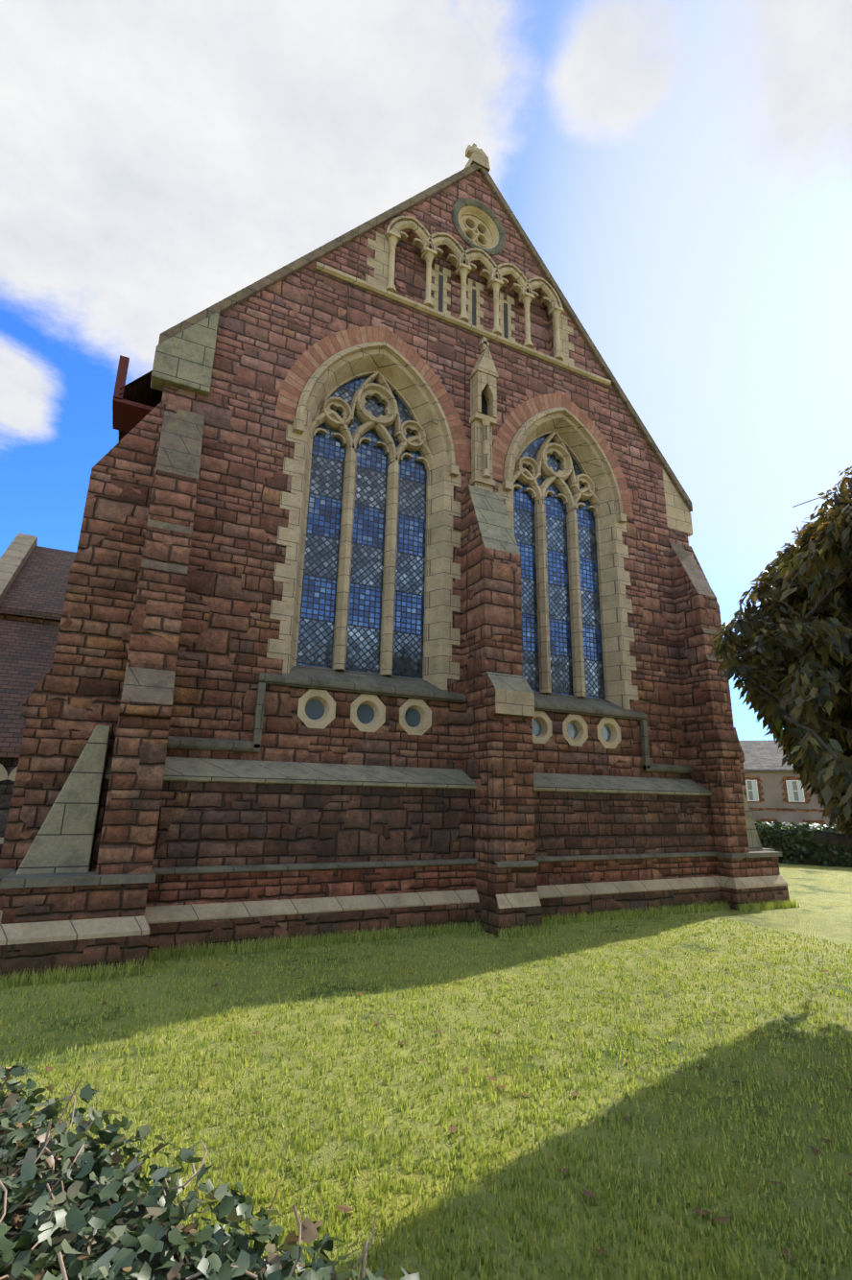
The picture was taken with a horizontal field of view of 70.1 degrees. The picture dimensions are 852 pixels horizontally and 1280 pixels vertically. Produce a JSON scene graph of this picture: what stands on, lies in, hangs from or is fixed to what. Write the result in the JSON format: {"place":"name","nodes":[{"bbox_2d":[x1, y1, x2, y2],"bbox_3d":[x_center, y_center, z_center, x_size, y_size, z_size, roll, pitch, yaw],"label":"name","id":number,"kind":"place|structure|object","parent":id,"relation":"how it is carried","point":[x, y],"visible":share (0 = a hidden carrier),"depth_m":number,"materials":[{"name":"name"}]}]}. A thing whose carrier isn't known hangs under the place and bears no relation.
{"place":"outdoors","nodes":[
{"label":"outdoors","id":0,"kind":"place"},
{"bbox_2d":[0,757,19,845],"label":"wing walls","id":1,"kind":"structure","parent":0,"point":[10,764],"depth_m":8.85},
{"bbox_2d":[0,763,17,843],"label":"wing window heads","id":2,"kind":"object","parent":1,"relation":"attached to","point":[4,774],"visible":0.21,"depth_m":8.87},
{"bbox_2d":[0,619,59,758],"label":"wing roof","id":3,"kind":"structure","parent":1,"relation":"on","point":[27,652],"depth_m":10.43,"materials":[{"name":"brown tile"}]},
{"bbox_2d":[0,533,37,601],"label":"wing coping","id":4,"kind":"object","parent":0,"point":[14,557],"visible":0.33,"depth_m":12.99,"materials":[{"name":"beige stone"}]},
{"bbox_2d":[118,370,163,441],"bbox_3d":[-4.486,-3.496,21.930,11.100,6.793,23.400,8,-16,-25],"label":"roof eave","id":5,"kind":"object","parent":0,"point":[140,390],"depth_m":8.97,"materials":[{"name":"brown wood"}]},
{"bbox_2d":[0,862,851,1279],"bbox_3d":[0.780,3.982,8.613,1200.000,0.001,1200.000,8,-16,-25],"label":"lawn","id":6,"kind":"structure","parent":0,"point":[821,895],"depth_m":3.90,"materials":[{"name":"green plant"}]},
{"bbox_2d":[0,612,60,626],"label":"wing walls","id":7,"kind":"structure","parent":6,"relation":"on","point":[29,619],"depth_m":11.72,"materials":[{"name":"stone"}]},
{"bbox_2d":[0,545,76,619],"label":"wing roof","id":8,"kind":"structure","parent":7,"relation":"on","point":[37,587],"depth_m":12.58,"materials":[{"name":"brown tile"}]},
{"bbox_2d":[0,882,149,982],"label":"plinth","id":9,"kind":"structure","parent":6,"relation":"on","point":[22,905],"depth_m":5.71,"materials":[{"name":"stone"}]},
{"bbox_2d":[0,877,6,909],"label":"plinth side","id":10,"kind":"structure","parent":9,"relation":"on","point":[2,894],"depth_m":6.17,"materials":[{"name":"stone"}]},
{"bbox_2d":[0,866,92,877],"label":"stone ledge","id":11,"kind":"object","parent":10,"relation":"on","point":[5,872],"depth_m":6.19,"materials":[{"name":"stone"}]},
{"bbox_2d":[0,913,149,945],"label":"plinth course","id":12,"kind":"object","parent":9,"relation":"on","point":[59,930],"visible":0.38,"depth_m":5.69,"materials":[{"name":"beige stone"}]},
{"bbox_2d":[0,868,155,888],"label":"stone ledge","id":13,"kind":"object","parent":9,"relation":"on","point":[11,880],"visible":0.46,"depth_m":5.84,"materials":[{"name":"stone"}]},
{"bbox_2d":[15,725,110,874],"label":"buttress spur","id":14,"kind":"structure","parent":13,"relation":"on","point":[63,841],"depth_m":6.24,"materials":[{"name":"stone"}]},
{"bbox_2d":[0,1062,420,1279],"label":"ivy hedge","id":15,"kind":"object","parent":6,"relation":"on","point":[76,1209],"visible":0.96,"depth_m":1.24,"materials":[{"name":"green plant"}]},
{"bbox_2d":[4,908,851,1279],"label":"fallen leaves","id":16,"kind":"object","parent":6,"relation":"on","point":[586,1193],"visible":0.71,"depth_m":3.54,"materials":[{"name":"brown plant"}]},
{"bbox_2d":[146,886,723,956],"bbox_3d":[0.724,3.995,8.726,10.000,0.630,1.250,8,-16,-25],"label":"wall base","id":17,"kind":"object","parent":6,"relation":"on","point":[201,932],"visible":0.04,"depth_m":7.45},
{"bbox_2d":[145,856,719,906],"bbox_3d":[0.719,3.393,8.918,10.000,0.310,1.170,8,-16,-25],"label":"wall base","id":18,"kind":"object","parent":17,"relation":"on","point":[190,888],"depth_m":7.64,"materials":[{"name":"stone"}]},
{"bbox_2d":[92,851,718,876],"bbox_3d":[0.734,3.199,8.945,10.000,0.080,1.220,8,-16,-25],"label":"string course","id":19,"kind":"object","parent":18,"relation":"on","point":[186,870],"depth_m":7.66,"materials":[{"name":"stone"}]},
{"bbox_2d":[91,779,715,869],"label":"stained wall","id":20,"kind":"structure","parent":19,"relation":"on","point":[207,823],"depth_m":7.82,"materials":[{"name":"stone"}]},
{"bbox_2d":[104,757,711,796],"bbox_3d":[0.749,2.133,9.236,10.000,0.290,1.190,8,-16,-25],"label":"ledge","id":21,"kind":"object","parent":20,"relation":"on","point":[201,770],"depth_m":8.09,"materials":[{"name":"stone"}]},
{"bbox_2d":[161,170,689,779],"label":"gable wall","id":22,"kind":"structure","parent":20,"relation":"on","point":[267,338],"depth_m":9.29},
{"bbox_2d":[0,401,177,869],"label":"buttress","id":23,"kind":"structure","parent":22,"relation":"attached to","point":[71,702],"depth_m":7.14,"materials":[{"name":"stone"}]},
{"bbox_2d":[94,407,204,875],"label":"buttress","id":24,"kind":"structure","parent":22,"relation":"attached to","point":[130,823],"depth_m":6.84,"materials":[{"name":"stone"}]},
{"bbox_2d":[150,310,219,396],"bbox_3d":[-3.380,-4.105,8.553,0.740,1.362,0.300,8,-16,-25],"label":"kneeler stone","id":25,"kind":"object","parent":22,"relation":"attached to","point":[183,359],"visible":0.83,"depth_m":8.38,"materials":[{"name":"stone"}]},
{"bbox_2d":[266,341,460,689],"bbox_3d":[-0.811,-2.093,9.471,2.940,5.807,0.480,8,-16,-25],"label":"window surround","id":26,"kind":"object","parent":22,"relation":"attached to","point":[387,366],"visible":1,"depth_m":9.57,"materials":[{"name":"beige stone"}]},
{"bbox_2d":[296,375,426,678],"bbox_3d":[-0.902,-1.974,9.625,2.020,5.210,0.001,8,-16,-25],"label":"window glass","id":27,"kind":"object","parent":26,"relation":"in","point":[317,622],"visible":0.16,"depth_m":9.45,"materials":[{"name":"blue glass"}]},
{"bbox_2d":[280,663,449,692],"bbox_3d":[-0.870,0.587,8.786,2.540,0.354,0.440,8,-16,-25],"label":"window sill","id":28,"kind":"structure","parent":22,"relation":"attached to","point":[345,675],"depth_m":8.72,"materials":[{"name":"grey stone"}]},
{"bbox_2d":[274,326,471,472],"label":"brick arch","id":29,"kind":"structure","parent":22,"relation":"attached to","point":[310,360],"depth_m":9.90,"materials":[{"name":"red brick"}]},
{"bbox_2d":[158,163,692,512],"bbox_3d":[0.868,-6.364,11.548,10.280,6.385,0.690,8,-16,-25],"label":"gable coping","id":30,"kind":"object","parent":22,"relation":"on","point":[257,287],"visible":0.27,"depth_m":11.33,"materials":[{"name":"grey stone"}]},
{"bbox_2d":[464,142,490,171],"bbox_3d":[0.980,-9.714,12.323,0.400,0.840,0.550,8,-16,-25],"label":"finial","id":31,"kind":"object","parent":30,"relation":"on","point":[474,154],"visible":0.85,"depth_m":12.05,"materials":[{"name":"beige stone"}]},
{"bbox_2d":[166,672,692,773],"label":"string course","id":32,"kind":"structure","parent":22,"relation":"attached to","point":[209,744],"depth_m":8.44,"materials":[{"name":"stone"}]},
{"bbox_2d":[297,688,621,748],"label":"porthole frames","id":33,"kind":"structure","parent":22,"relation":"attached to","point":[324,698],"depth_m":8.81,"materials":[{"name":"beige stone"}]},
{"bbox_2d":[305,699,611,741],"bbox_3d":[0.786,1.286,9.413,5.438,0.280,0.001,8,-16,-25],"label":"porthole glass","id":34,"kind":"object","parent":33,"relation":"in","point":[314,709],"visible":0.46,"depth_m":8.90,"materials":[{"name":"glass"}]},
{"bbox_2d":[315,261,611,386],"bbox_3d":[0.990,-5.636,11.072,6.152,0.120,0.070,8,-16,-25],"label":"string course","id":35,"kind":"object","parent":22,"relation":"attached to","point":[361,283],"depth_m":10.82,"materials":[{"name":"beige stone"}]},
{"bbox_2d":[365,215,575,366],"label":"arcade arches","id":36,"kind":"structure","parent":22,"relation":"attached to","point":[379,263],"depth_m":11.27,"materials":[{"name":"beige stone"}]},
{"bbox_2d":[430,263,515,341],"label":"window surrounds","id":37,"kind":"object","parent":22,"relation":"attached to","point":[478,288],"visible":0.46,"depth_m":11.44,"materials":[{"name":"beige stone"}]},
{"bbox_2d":[438,274,508,338],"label":"lancet windows","id":38,"kind":"structure","parent":37,"relation":"in","point":[440,298],"depth_m":11.40,"materials":[{"name":"black glass"}]},
{"bbox_2d":[385,235,563,360],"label":"columns","id":39,"kind":"structure","parent":22,"relation":"attached to","point":[429,256],"depth_m":11.13,"materials":[{"name":"beige stone"}]},
{"bbox_2d":[386,230,564,316],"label":"column capitals","id":40,"kind":"object","parent":39,"relation":"on","point":[462,265],"visible":0.6,"depth_m":11.26,"materials":[{"name":"beige stone"}]},
{"bbox_2d":[451,197,505,255],"bbox_3d":[0.979,-7.931,11.787,1.200,1.200,0.290,8,-16,-25],"label":"round window","id":41,"kind":"structure","parent":22,"relation":"attached to","point":[475,215],"depth_m":11.82,"materials":[{"name":"beige stone"}]},
{"bbox_2d":[466,223,482,244],"bbox_3d":[0.926,-7.905,11.891,0.800,0.800,0.001,8,-16,-25],"label":"rose window glass","id":42,"kind":"object","parent":41,"relation":"in","point":[468,236],"depth_m":11.91,"materials":[{"name":"glass"}]},
{"bbox_2d":[469,336,498,491],"bbox_3d":[1.002,-3.869,10.513,0.440,3.160,0.290,8,-16,-25],"label":"pinnacle niche","id":43,"kind":"object","parent":22,"relation":"attached to","point":[484,377],"visible":0.98,"depth_m":10.44,"materials":[{"name":"beige stone"}]},
{"bbox_2d":[480,391,487,415],"bbox_3d":[0.970,-4.213,10.685,0.240,0.790,0.010,8,-16,-25],"label":"niche","id":44,"kind":"object","parent":43,"relation":"in","point":[484,406],"visible":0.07,"depth_m":10.69,"materials":[{"name":"stone"}]},
{"bbox_2d":[492,393,633,518],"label":"brick arch","id":45,"kind":"structure","parent":22,"relation":"attached to","point":[517,417],"depth_m":11.47,"materials":[{"name":"brown brick"}]},
{"bbox_2d":[497,406,639,710],"bbox_3d":[2.484,-1.620,11.039,2.940,5.807,0.480,8,-16,-25],"label":"window surround","id":46,"kind":"object","parent":22,"relation":"attached to","point":[564,429],"visible":0.96,"depth_m":11.28,"materials":[{"name":"beige stone"}]},
{"bbox_2d":[513,434,605,699],"bbox_3d":[2.393,-1.501,11.194,2.020,5.210,0.001,8,-16,-25],"label":"window glass","id":47,"kind":"object","parent":46,"relation":"in","point":[560,651],"visible":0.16,"depth_m":11.07,"materials":[{"name":"blue glass"}]},
{"bbox_2d":[532,690,633,711],"bbox_3d":[2.425,1.060,10.354,2.540,0.354,0.440,8,-16,-25],"label":"window sill","id":48,"kind":"structure","parent":22,"relation":"attached to","point":[573,700],"depth_m":10.39,"materials":[{"name":"grey stone"}]},
{"bbox_2d":[662,467,692,536],"bbox_3d":[5.177,-2.864,12.678,0.740,1.362,0.204,8,-16,-25],"label":"kneeler stone","id":49,"kind":"object","parent":22,"relation":"attached to","point":[678,515],"visible":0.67,"depth_m":12.53,"materials":[{"name":"beige stone"}]},
{"bbox_2d":[669,542,749,853],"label":"buttress","id":50,"kind":"structure","parent":22,"relation":"attached to","point":[714,748],"depth_m":11.01,"materials":[{"name":"stone"}]},
{"bbox_2d":[682,545,747,801],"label":"buttress","id":51,"kind":"structure","parent":22,"relation":"attached to","point":[742,760],"depth_m":11.86,"materials":[{"name":"stone"}]},
{"bbox_2d":[461,484,541,936],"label":"buttress","id":52,"kind":"structure","parent":6,"relation":"on","point":[497,717],"depth_m":8.61,"materials":[{"name":"stone"}]},
{"bbox_2d":[717,856,789,910],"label":"plinth","id":53,"kind":"structure","parent":6,"relation":"on","point":[735,867],"depth_m":10.20,"materials":[{"name":"stone"}]},
{"bbox_2d":[716,850,782,858],"bbox_3d":[5.333,3.819,10.967,1.300,0.075,1.430,8,-16,-25],"label":"stone ledge","id":54,"kind":"object","parent":53,"relation":"on","point":[758,854],"visible":0.43,"depth_m":10.31,"materials":[{"name":"stone"}]},
{"bbox_2d":[741,785,762,851],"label":"buttress spur","id":55,"kind":"structure","parent":54,"relation":"on","point":[754,842],"depth_m":10.86,"materials":[{"name":"stone"}]},
{"bbox_2d":[720,875,787,889],"bbox_3d":[5.333,4.229,10.844,1.320,0.160,1.465,8,-16,-25],"label":"plinth course","id":56,"kind":"object","parent":53,"relation":"on","point":[754,882],"visible":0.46,"depth_m":10.17,"materials":[{"name":"beige stone"}]},
{"bbox_2d":[709,465,851,847],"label":"tree","id":57,"kind":"object","parent":6,"relation":"on","point":[791,668],"visible":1,"depth_m":4.14,"materials":[{"name":"green plant"}]},
{"bbox_2d":[739,739,837,829],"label":"house","id":58,"kind":"structure","parent":6,"relation":"on","point":[774,793],"depth_m":45.71,"materials":[{"name":"tile"}]},
{"bbox_2d":[747,781,815,829],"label":"window panes","id":59,"kind":"structure","parent":58,"relation":"in","point":[794,786],"depth_m":45.31,"materials":[{"name":"grey"}]},
{"bbox_2d":[745,780,820,825],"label":"window frames","id":60,"kind":"structure","parent":58,"relation":"in","point":[746,780],"depth_m":45.43,"materials":[{"name":"white paint"}]},
{"bbox_2d":[754,819,851,867],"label":"hedge","id":61,"kind":"object","parent":6,"relation":"on","point":[794,843],"visible":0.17,"depth_m":17.80,"materials":[{"name":"green plant"}]},
{"bbox_3d":[-4.593,0.148,21.055,10.000,14.050,23.250,8,-16,-25],"label":"nave","id":62,"kind":"object","parent":6,"relation":"on","visible":0},
{"bbox_2d":[112,355,154,432],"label":"red eave fascia","id":63,"kind":"structure","parent":62,"relation":"attached to","point":[128,415],"depth_m":8.71,"materials":[{"name":"red paint"}]},
{"bbox_2d":[0,0,851,740],"label":"sky","id":64,"kind":"structure","parent":0,"point":[680,171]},
{"bbox_2d":[144,876,722,924],"bbox_3d":[0.733,3.612,8.822,10.000,0.160,1.255,8,-16,-25],"label":"ledge","id":65,"kind":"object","parent":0,"point":[155,914],"depth_m":7.53,"materials":[{"name":"beige stone"}]},
{"bbox_3d":[5.710,4.512,11.269,1.330,1.100,0.940,8,-16,-25],"label":"plinth side","id":66,"kind":"object","parent":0,"visible":0},
{"bbox_2d":[762,848,775,851],"bbox_3d":[5.715,3.946,11.429,1.310,0.075,0.910,8,-16,-25],"label":"stone ledge","id":67,"kind":"object","parent":66,"relation":"on","point":[769,849],"visible":0.07,"depth_m":11.28,"materials":[{"name":"stone"}]}
]}

